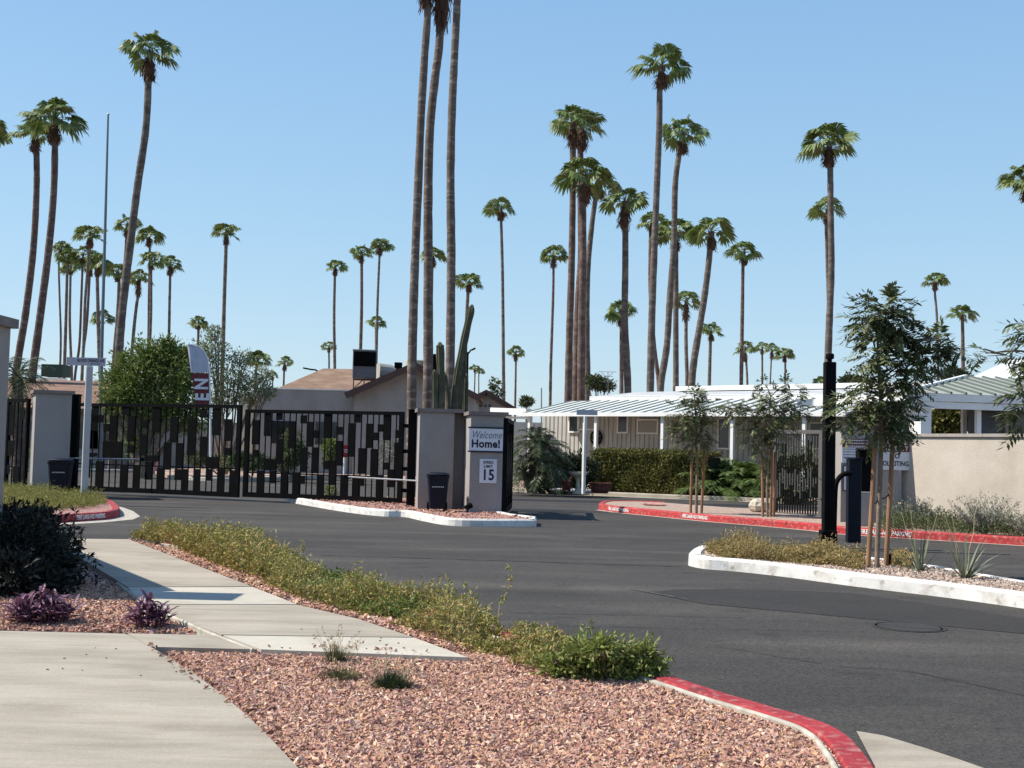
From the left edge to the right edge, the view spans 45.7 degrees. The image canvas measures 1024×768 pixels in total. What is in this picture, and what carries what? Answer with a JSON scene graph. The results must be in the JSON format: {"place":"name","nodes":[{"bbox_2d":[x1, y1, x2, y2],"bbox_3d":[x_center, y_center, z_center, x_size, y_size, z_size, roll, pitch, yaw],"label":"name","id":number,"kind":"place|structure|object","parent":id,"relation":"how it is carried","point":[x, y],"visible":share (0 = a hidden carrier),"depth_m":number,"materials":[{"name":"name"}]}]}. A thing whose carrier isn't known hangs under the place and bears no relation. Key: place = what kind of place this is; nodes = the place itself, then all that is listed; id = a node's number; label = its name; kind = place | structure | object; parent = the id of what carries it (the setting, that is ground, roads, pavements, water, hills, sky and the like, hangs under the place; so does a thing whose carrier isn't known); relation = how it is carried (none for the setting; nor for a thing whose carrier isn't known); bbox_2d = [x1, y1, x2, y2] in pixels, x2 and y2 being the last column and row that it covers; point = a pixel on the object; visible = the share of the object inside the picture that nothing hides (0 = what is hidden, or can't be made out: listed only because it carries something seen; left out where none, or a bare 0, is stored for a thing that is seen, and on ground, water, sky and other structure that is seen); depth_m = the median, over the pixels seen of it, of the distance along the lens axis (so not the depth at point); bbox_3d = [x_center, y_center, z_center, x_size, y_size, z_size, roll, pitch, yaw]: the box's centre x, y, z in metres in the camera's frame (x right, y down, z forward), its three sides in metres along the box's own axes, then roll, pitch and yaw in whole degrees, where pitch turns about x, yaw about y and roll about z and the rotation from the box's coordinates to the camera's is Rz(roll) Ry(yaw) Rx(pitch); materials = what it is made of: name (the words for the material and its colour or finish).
{"place":"outdoors","nodes":[
{"label":"outdoors","id":0,"kind":"place"},
{"bbox_2d":[29,389,74,486],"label":"gate pillar","id":1,"kind":"structure","parent":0,"point":[51,424],"depth_m":32.15,"materials":[{"name":"paint"}]},
{"bbox_2d":[4,399,30,485],"bbox_3d":[-13.699,1.657,33.129,1.645,2.517,0.100,-1,-4,34],"label":"gate leaf","id":2,"kind":"object","parent":1,"relation":"attached to","point":[9,443],"visible":0.71,"depth_m":32.92,"materials":[{"name":"black metal"}]},
{"bbox_2d":[0,545,196,634],"bbox_3d":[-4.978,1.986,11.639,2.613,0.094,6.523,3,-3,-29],"label":"gravel","id":3,"kind":"structure","parent":0,"point":[96,600],"depth_m":10.11,"materials":[{"name":"brown gravel"}]},
{"bbox_2d":[0,315,18,541],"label":"entrance pillar","id":4,"kind":"structure","parent":3,"relation":"on","point":[7,324],"depth_m":11.67,"materials":[{"name":"paint"}]},
{"bbox_2d":[0,583,85,624],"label":"purple plant","id":5,"kind":"object","parent":3,"relation":"on","point":[30,607],"visible":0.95,"depth_m":9.69,"materials":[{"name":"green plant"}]},
{"bbox_2d":[0,496,102,597],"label":"dark bush","id":6,"kind":"object","parent":3,"relation":"on","point":[51,561],"visible":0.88,"depth_m":11.61,"materials":[{"name":"green plant"}]},
{"bbox_2d":[120,589,178,628],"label":"purple plant","id":7,"kind":"object","parent":3,"relation":"on","point":[148,610],"visible":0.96,"depth_m":9.60,"materials":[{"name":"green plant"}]},
{"bbox_2d":[0,631,297,767],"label":"driveway","id":8,"kind":"structure","parent":0,"point":[94,707],"depth_m":6.44,"materials":[{"name":"concrete"}]},
{"bbox_2d":[70,539,251,587],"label":"sidewalk","id":9,"kind":"structure","parent":0,"point":[126,563],"depth_m":13.70,"materials":[{"name":"concrete"}]},
{"bbox_2d":[127,633,256,656],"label":"sidewalk","id":10,"kind":"structure","parent":0,"point":[165,643],"depth_m":8.69,"materials":[{"name":"concrete"}]},
{"bbox_2d":[128,587,296,604],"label":"sidewalk","id":11,"kind":"structure","parent":0,"point":[213,596],"depth_m":11.36,"materials":[{"name":"concrete"}]},
{"bbox_2d":[156,605,412,637],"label":"sidewalk","id":12,"kind":"structure","parent":0,"point":[271,620],"depth_m":9.85,"materials":[{"name":"concrete"}]},
{"bbox_2d":[223,635,467,661],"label":"sidewalk","id":13,"kind":"structure","parent":0,"point":[302,645],"depth_m":8.72,"materials":[{"name":"concrete"}]},
{"bbox_2d":[432,304,474,411],"bbox_3d":[-1.431,0.516,31.558,0.638,5.219,1.487,0,-4,32],"label":"column cactus","id":14,"kind":"object","parent":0,"point":[458,399],"depth_m":31.57,"materials":[{"name":"green plant"}]},
{"bbox_2d":[167,645,842,767],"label":"gravel","id":15,"kind":"structure","parent":0,"point":[499,711],"depth_m":6.62,"materials":[{"name":"gravel"}]},
{"bbox_2d":[364,645,422,689],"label":"grass tuft","id":16,"kind":"object","parent":15,"relation":"on","point":[390,680],"visible":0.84,"depth_m":7.45,"materials":[{"name":"plant"}]},
{"bbox_2d":[520,627,677,683],"bbox_3d":[0.566,1.797,7.921,1.028,0.436,0.549,1,-3,0],"label":"green shrub","id":17,"kind":"object","parent":15,"relation":"on","point":[600,654],"visible":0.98,"depth_m":7.86,"materials":[{"name":"green plant"}]},
{"bbox_2d":[0,0,1023,433],"label":"sky","id":18,"kind":"structure","parent":0,"point":[291,124],"materials":[{"name":"blue"}]},
{"bbox_2d":[8,467,1023,767],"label":"road","id":19,"kind":"structure","parent":0,"point":[834,683],"depth_m":13.35,"materials":[{"name":"grey asphalt"}]},
{"bbox_2d":[8,357,55,483],"bbox_3d":[-15.100,1.115,36.970,2.563,3.939,2.842,4,-4,-39],"label":"feather palm","id":20,"kind":"object","parent":19,"relation":"on","point":[19,385],"visible":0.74,"depth_m":36.84,"materials":[{"name":"green plant"}]},
{"bbox_2d":[9,502,111,513],"bbox_3d":[-11.632,2.737,27.983,4.279,0.150,13.002,3,-3,-28],"label":"gravel bed","id":21,"kind":"object","parent":19,"relation":"on","point":[100,508],"visible":0.23,"depth_m":25.00,"materials":[{"name":"brown gravel"}]},
{"bbox_2d":[3,478,107,509],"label":"yellow ground cover","id":22,"kind":"object","parent":21,"relation":"on","point":[65,498],"visible":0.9,"depth_m":26.45,"materials":[{"name":"green plant"}]},
{"bbox_2d":[47,458,74,491],"bbox_3d":[-11.189,2.305,30.143,0.601,0.960,0.767,2,-3,-11],"label":"wheeled bin","id":23,"kind":"object","parent":21,"relation":"on","point":[60,470],"visible":0.87,"depth_m":29.84,"materials":[{"name":"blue plastic"}]},
{"bbox_2d":[66,357,105,494],"bbox_3d":[-10.216,1.061,28.971,0.926,3.389,0.191,1,-3,0],"label":"street sign","id":24,"kind":"object","parent":21,"relation":"on","point":[89,363],"visible":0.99,"depth_m":28.93,"materials":[{"name":"grey metal"}]},
{"bbox_2d":[70,394,81,489],"bbox_3d":[-12.085,1.675,33.543,0.260,2.792,0.260,1,-3,0],"label":"gate post","id":25,"kind":"object","parent":19,"relation":"on","point":[75,426],"visible":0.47,"depth_m":33.47,"materials":[{"name":"black metal"}]},
{"bbox_2d":[78,403,242,496],"bbox_3d":[-9.969,1.794,33.777,5.744,2.484,0.100,0,-3,22],"label":"gate leaf","id":26,"kind":"object","parent":25,"relation":"attached to","point":[112,447],"visible":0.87,"depth_m":33.55,"materials":[{"name":"black metal"}]},
{"bbox_2d":[97,113,109,460],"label":"flagpole","id":27,"kind":"object","parent":19,"relation":"on","point":[103,300],"visible":0.75,"depth_m":58.26,"materials":[{"name":"grey"}]},
{"bbox_2d":[107,30,181,468],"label":"palm tree","id":28,"kind":"object","parent":19,"relation":"on","point":[146,66],"visible":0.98,"depth_m":60.72,"materials":[{"name":"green plant"}]},
{"bbox_2d":[187,344,210,456],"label":"feather banner","id":29,"kind":"object","parent":19,"relation":"on","point":[198,359],"visible":0.94,"depth_m":47.06,"materials":[{"name":"white fabric"}]},
{"bbox_2d":[155,467,404,477],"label":"gravel bed","id":30,"kind":"object","parent":19,"relation":"on","point":[203,472],"visible":0.16,"depth_m":56.04,"materials":[{"name":"beige gravel"}]},
{"bbox_2d":[187,324,278,474],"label":"acacia tree","id":31,"kind":"object","parent":30,"relation":"on","point":[251,401],"visible":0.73,"depth_m":53.94,"materials":[{"name":"green plant"}]},
{"bbox_2d":[286,498,535,526],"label":"white curb","id":32,"kind":"structure","parent":19,"relation":"on","point":[430,518],"depth_m":26.18,"materials":[{"name":"paint"}]},
{"bbox_2d":[404,0,436,496],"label":"palm tree","id":33,"kind":"object","parent":19,"relation":"on","point":[426,6],"visible":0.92,"depth_m":38.22,"materials":[{"name":"brown plant"}]},
{"bbox_2d":[318,498,524,518],"bbox_3d":[-0.952,3.108,29.994,6.355,0.140,10.036,3,-3,-27],"label":"gravel bed","id":34,"kind":"object","parent":19,"relation":"on","point":[500,516],"visible":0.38,"depth_m":28.05,"materials":[{"name":"brown gravel"}]},
{"bbox_2d":[406,409,416,506],"bbox_3d":[-2.454,1.839,29.741,0.226,2.436,0.226,1,-3,0],"label":"gate post","id":35,"kind":"object","parent":34,"relation":"on","point":[411,458],"visible":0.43,"depth_m":29.65,"materials":[{"name":"black metal"}]},
{"bbox_2d":[242,409,407,502],"bbox_3d":[-4.923,1.866,31.866,4.764,2.341,0.132,0,-3,19],"label":"gate leaf","id":36,"kind":"object","parent":35,"relation":"attached to","point":[298,479],"visible":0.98,"depth_m":31.84,"materials":[{"name":"black metal"}]},
{"bbox_2d":[426,472,449,509],"bbox_3d":[-1.710,2.466,27.942,0.557,0.889,0.712,2,-3,-5],"label":"wheeled bin","id":37,"kind":"object","parent":34,"relation":"on","point":[437,488],"visible":0.99,"depth_m":27.65,"materials":[{"name":"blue plastic"}]},
{"bbox_2d":[415,408,508,512],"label":"entrance pillar","id":38,"kind":"structure","parent":34,"relation":"on","point":[442,440],"depth_m":28.79,"materials":[{"name":"paint"}]},
{"bbox_2d":[468,427,503,452],"bbox_3d":[-0.597,1.273,27.798,0.820,0.577,0.036,2,-3,-8],"label":"welcome sign","id":39,"kind":"object","parent":38,"relation":"attached to","point":[487,439],"visible":1,"depth_m":27.79,"materials":[{"name":"white"}]},
{"bbox_2d":[501,418,513,512],"bbox_3d":[-0.094,1.968,29.487,0.100,2.206,3.304,1,-3,3],"label":"gate leaf","id":40,"kind":"object","parent":38,"relation":"attached to","point":[507,464],"visible":0.98,"depth_m":28.66,"materials":[{"name":"black metal"}]},
{"bbox_2d":[422,0,452,407],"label":"palm tree","id":41,"kind":"object","parent":19,"relation":"on","point":[442,11],"visible":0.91,"depth_m":38.75,"materials":[{"name":"brown plant"}]},
{"bbox_2d":[445,0,460,408],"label":"palm tree","id":42,"kind":"object","parent":19,"relation":"on","point":[451,283],"visible":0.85,"depth_m":37.75,"materials":[{"name":"brown plant"}]},
{"bbox_2d":[161,543,839,767],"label":"curb backing","id":43,"kind":"object","parent":19,"relation":"on","point":[830,758],"visible":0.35,"depth_m":6.90,"materials":[{"name":"concrete"}]},
{"bbox_2d":[165,542,874,767],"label":"red curb","id":44,"kind":"structure","parent":19,"relation":"on","point":[847,752],"depth_m":6.64,"materials":[{"name":"paint"}]},
{"bbox_2d":[512,424,577,496],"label":"feather palm","id":45,"kind":"object","parent":19,"relation":"on","point":[533,477],"visible":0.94,"depth_m":41.11,"materials":[{"name":"green plant"}]},
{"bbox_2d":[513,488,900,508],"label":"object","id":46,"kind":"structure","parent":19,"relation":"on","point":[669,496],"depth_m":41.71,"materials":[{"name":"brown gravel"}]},
{"bbox_2d":[513,481,900,504],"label":"gravel bed","id":47,"kind":"object","parent":19,"relation":"on","point":[899,501],"visible":0.16,"depth_m":43.22,"materials":[{"name":"brown gravel"}]},
{"bbox_2d":[524,446,602,493],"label":"dark shrub","id":48,"kind":"object","parent":47,"relation":"on","point":[576,460],"visible":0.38,"depth_m":43.24,"materials":[{"name":"green plant"}]},
{"bbox_2d":[589,447,722,494],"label":"hedge","id":49,"kind":"object","parent":47,"relation":"on","point":[648,470],"visible":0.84,"depth_m":42.85,"materials":[{"name":"green plant"}]},
{"bbox_2d":[673,458,769,501],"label":"shrub","id":50,"kind":"object","parent":47,"relation":"on","point":[736,479],"visible":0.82,"depth_m":41.64,"materials":[{"name":"green plant"}]},
{"bbox_2d":[518,381,942,499],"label":"mobile home","id":51,"kind":"object","parent":47,"relation":"on","point":[629,420],"visible":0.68,"depth_m":48.11,"materials":[{"name":"grey metal"}]},
{"bbox_2d":[756,442,817,503],"bbox_3d":[9.441,2.933,39.255,2.952,2.097,1.794,2,-3,-5],"label":"dark shrub","id":52,"kind":"object","parent":47,"relation":"on","point":[764,470],"visible":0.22,"depth_m":39.05,"materials":[{"name":"green plant"}]},
{"bbox_2d":[931,402,967,433],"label":"garden shrub","id":53,"kind":"object","parent":47,"relation":"on","point":[945,421],"visible":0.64,"depth_m":39.69,"materials":[{"name":"green plant"}]},
{"bbox_2d":[599,504,1023,545],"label":"red curb","id":54,"kind":"structure","parent":19,"relation":"on","point":[994,539],"depth_m":26.22,"materials":[{"name":"paint"}]},
{"bbox_2d":[605,501,1023,536],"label":"gravel bed","id":55,"kind":"object","parent":19,"relation":"on","point":[728,511],"visible":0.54,"depth_m":30.38,"materials":[{"name":"beige gravel"}]},
{"bbox_2d":[662,383,724,512],"bbox_3d":[4.368,1.565,29.577,1.721,3.182,1.320,1,-3,0],"label":"young tree","id":56,"kind":"object","parent":55,"relation":"on","point":[689,432],"visible":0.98,"depth_m":29.53,"materials":[{"name":"green plant"}]},
{"bbox_2d":[709,369,816,516],"bbox_3d":[5.938,1.387,28.762,2.752,3.530,1.573,1,-3,0],"label":"young tree","id":57,"kind":"object","parent":55,"relation":"on","point":[769,436],"visible":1,"depth_m":28.75,"materials":[{"name":"green plant"}]},
{"bbox_2d":[772,430,821,516],"bbox_3d":[7.081,2.233,30.114,0.100,2.182,1.710,3,-4,-31],"label":"gate leaf","id":58,"kind":"object","parent":55,"relation":"on","point":[778,457],"visible":0.91,"depth_m":30.03,"materials":[{"name":"grey"}]},
{"bbox_2d":[820,426,898,522],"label":"gate pillar","id":59,"kind":"structure","parent":55,"relation":"on","point":[841,508],"depth_m":27.30,"materials":[{"name":"paint"}]},
{"bbox_2d":[855,448,877,526],"bbox_3d":[7.484,2.250,25.722,0.370,1.777,0.510,1,-3,0],"label":"call box","id":60,"kind":"object","parent":55,"relation":"on","point":[865,480],"visible":0.31,"depth_m":25.70,"materials":[{"name":"paint"}]},
{"bbox_2d":[874,500,1023,536],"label":"green ground cover","id":61,"kind":"object","parent":55,"relation":"on","point":[941,521],"visible":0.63,"depth_m":24.44,"materials":[{"name":"plant"}]},
{"bbox_2d":[901,434,1023,530],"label":"boundary wall","id":62,"kind":"structure","parent":55,"relation":"on","point":[943,469],"depth_m":25.86,"materials":[{"name":"beige paint"}]},
{"bbox_2d":[947,488,1023,533],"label":"sage bush","id":63,"kind":"object","parent":55,"relation":"on","point":[987,518],"visible":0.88,"depth_m":23.84,"materials":[{"name":"green plant"}]},
{"bbox_2d":[647,589,1023,632],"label":"asphalt patch","id":64,"kind":"object","parent":19,"relation":"on","point":[853,605],"visible":1,"depth_m":12.91,"materials":[{"name":"grey asphalt"}]},
{"bbox_2d":[689,554,1023,608],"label":"white curb","id":65,"kind":"structure","parent":19,"relation":"on","point":[998,596],"depth_m":14.85,"materials":[{"name":"paint"}]},
{"bbox_2d":[702,550,1023,591],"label":"gravel","id":66,"kind":"structure","parent":19,"relation":"on","point":[983,580],"depth_m":15.31,"materials":[{"name":"beige gravel"}]},
{"bbox_2d":[700,526,866,569],"bbox_3d":[3.886,2.261,17.233,2.957,0.465,1.675,-1,-4,39],"label":"dry ground cover","id":67,"kind":"object","parent":66,"relation":"on","point":[754,548],"visible":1,"depth_m":16.86,"materials":[{"name":"yellow plant"}]},
{"bbox_2d":[818,353,836,543],"bbox_3d":[5.440,1.099,20.878,0.260,3.266,0.260,1,-3,0],"label":"camera post","id":68,"kind":"object","parent":66,"relation":"on","point":[827,529],"visible":0.88,"depth_m":20.79,"materials":[{"name":"black metal"}]},
{"bbox_2d":[835,457,862,542],"bbox_3d":[5.824,2.022,21.219,0.537,1.478,0.263,1,-3,0],"label":"keypad pedestal","id":69,"kind":"object","parent":66,"relation":"on","point":[852,473],"visible":0.84,"depth_m":21.13,"materials":[{"name":"black metal"}]},
{"bbox_2d":[817,280,989,567],"bbox_3d":[5.299,0.566,16.391,2.564,3.858,1.258,1,-3,0],"label":"young tree","id":70,"kind":"object","parent":66,"relation":"on","point":[887,331],"visible":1,"depth_m":16.31,"materials":[{"name":"green plant"}]},
{"bbox_2d":[923,502,1005,577],"bbox_3d":[5.654,1.957,14.946,1.103,1.011,1.077,1,-3,0],"label":"yucca clump","id":71,"kind":"object","parent":66,"relation":"on","point":[963,572],"visible":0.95,"depth_m":15.03,"materials":[{"name":"green plant"}]},
{"bbox_2d":[965,318,1023,450],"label":"young tree","id":72,"kind":"object","parent":66,"relation":"on","point":[1019,379],"visible":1,"depth_m":12.59,"materials":[{"name":"green plant"}]},
{"bbox_2d":[797,359,1023,433],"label":"grey house","id":73,"kind":"structure","parent":19,"relation":"on","point":[983,388],"depth_m":32.03,"materials":[{"name":"white metal"}]},
{"bbox_2d":[857,731,981,767],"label":"gutter apron","id":74,"kind":"object","parent":19,"relation":"on","point":[883,751],"visible":1,"depth_m":6.52,"materials":[{"name":"concrete"}]},
{"label":"ground","id":75,"kind":"structure","parent":0,"visible":0},
{"bbox_2d":[5,119,62,376],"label":"palm tree","id":76,"kind":"object","parent":75,"relation":"on","point":[35,150],"visible":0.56,"depth_m":70.34,"materials":[{"name":"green plant"}]},
{"bbox_2d":[13,96,89,381],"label":"palm tree","id":77,"kind":"object","parent":75,"relation":"on","point":[54,105],"visible":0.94,"depth_m":66.38,"materials":[{"name":"green plant"}]},
{"bbox_2d":[7,379,153,468],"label":"brown roof building","id":78,"kind":"structure","parent":75,"relation":"on","point":[77,387],"depth_m":63.60,"materials":[{"name":"paint"}]},
{"bbox_2d":[71,225,107,380],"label":"palm tree","id":79,"kind":"object","parent":75,"relation":"on","point":[92,231],"visible":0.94,"depth_m":116.53,"materials":[{"name":"green plant"}]},
{"bbox_2d":[81,332,211,477],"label":"leafy tree","id":80,"kind":"object","parent":75,"relation":"on","point":[164,361],"visible":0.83,"depth_m":49.75,"materials":[{"name":"green plant"}]},
{"bbox_2d":[211,223,241,421],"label":"palm tree","id":81,"kind":"object","parent":75,"relation":"on","point":[220,227],"visible":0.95,"depth_m":131.13,"materials":[{"name":"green plant"}]},
{"bbox_2d":[238,363,484,475],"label":"clubhouse","id":82,"kind":"structure","parent":75,"relation":"on","point":[324,389],"depth_m":59.91,"materials":[{"name":"paint"}]},
{"bbox_2d":[352,349,395,388],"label":"rooftop cooler","id":83,"kind":"object","parent":82,"relation":"on","point":[366,366],"visible":0.73,"depth_m":60.23,"materials":[{"name":"white metal"}]},
{"bbox_2d":[482,196,516,399],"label":"palm tree","id":84,"kind":"object","parent":75,"relation":"on","point":[492,207],"visible":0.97,"depth_m":112.57,"materials":[{"name":"green plant"}]},
{"bbox_2d":[539,244,567,405],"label":"palm tree","id":85,"kind":"object","parent":75,"relation":"on","point":[553,258],"visible":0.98,"depth_m":136.81,"materials":[{"name":"green plant"}]},
{"bbox_2d":[548,104,605,401],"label":"palm tree","id":86,"kind":"object","parent":75,"relation":"on","point":[571,133],"visible":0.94,"depth_m":70.00,"materials":[{"name":"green plant"}]},
{"bbox_2d":[557,109,607,400],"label":"palm tree","id":87,"kind":"object","parent":75,"relation":"on","point":[583,133],"visible":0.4,"depth_m":75.02,"materials":[{"name":"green plant"}]},
{"bbox_2d":[551,157,616,400],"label":"palm tree","id":88,"kind":"object","parent":75,"relation":"on","point":[586,190],"visible":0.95,"depth_m":68.43,"materials":[{"name":"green plant"}]},
{"bbox_2d":[576,175,627,400],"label":"palm tree","id":89,"kind":"object","parent":75,"relation":"on","point":[614,189],"visible":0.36,"depth_m":87.45,"materials":[{"name":"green plant"}]},
{"bbox_2d":[598,183,648,392],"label":"palm tree","id":90,"kind":"object","parent":75,"relation":"on","point":[628,205],"visible":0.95,"depth_m":74.91,"materials":[{"name":"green plant"}]},
{"bbox_2d":[625,42,691,391],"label":"palm tree","id":91,"kind":"object","parent":75,"relation":"on","point":[671,53],"visible":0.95,"depth_m":60.76,"materials":[{"name":"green plant"}]},
{"bbox_2d":[648,218,693,390],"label":"palm tree","id":92,"kind":"object","parent":75,"relation":"on","point":[664,236],"visible":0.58,"depth_m":84.98,"materials":[{"name":"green plant"}]},
{"bbox_2d":[657,114,711,391],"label":"palm tree","id":93,"kind":"object","parent":75,"relation":"on","point":[680,144],"visible":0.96,"depth_m":71.63,"materials":[{"name":"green plant"}]},
{"bbox_2d":[684,217,737,385],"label":"palm tree","id":94,"kind":"object","parent":75,"relation":"on","point":[696,233],"visible":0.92,"depth_m":80.69,"materials":[{"name":"green plant"}]},
{"bbox_2d":[722,241,763,384],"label":"palm tree","id":95,"kind":"object","parent":75,"relation":"on","point":[742,257],"visible":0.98,"depth_m":120.95,"materials":[{"name":"green plant"}]},
{"bbox_2d":[794,122,860,361],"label":"palm tree","id":96,"kind":"object","parent":75,"relation":"on","point":[842,137],"visible":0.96,"depth_m":64.34,"materials":[{"name":"green plant"}]},
{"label":"planting strip","id":97,"kind":"structure","parent":0,"visible":0},
{"bbox_2d":[138,515,296,579],"bbox_3d":[-3.790,2.004,15.884,1.105,0.537,6.846,3,-3,-28],"label":"weedy ground cover","id":98,"kind":"object","parent":97,"relation":"on","point":[258,553],"visible":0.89,"depth_m":14.97,"materials":[{"name":"green plant"}]},
{"bbox_2d":[127,538,488,653],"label":"gravel","id":99,"kind":"structure","parent":97,"relation":"on","point":[254,581],"depth_m":11.41,"materials":[{"name":"brown gravel"}]},
{"bbox_2d":[261,554,438,619],"bbox_3d":[-1.929,2.023,12.479,0.996,0.232,4.974,3,-3,-27],"label":"weedy ground cover","id":100,"kind":"object","parent":97,"relation":"on","point":[336,575],"visible":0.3,"depth_m":10.94,"materials":[{"name":"green plant"}]},
{"bbox_2d":[129,521,630,674],"bbox_3d":[-2.532,1.960,13.463,1.216,0.421,12.831,3,-3,-30],"label":"weedy ground cover","id":101,"kind":"object","parent":97,"relation":"on","point":[457,613],"visible":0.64,"depth_m":10.10,"materials":[{"name":"green plant"}]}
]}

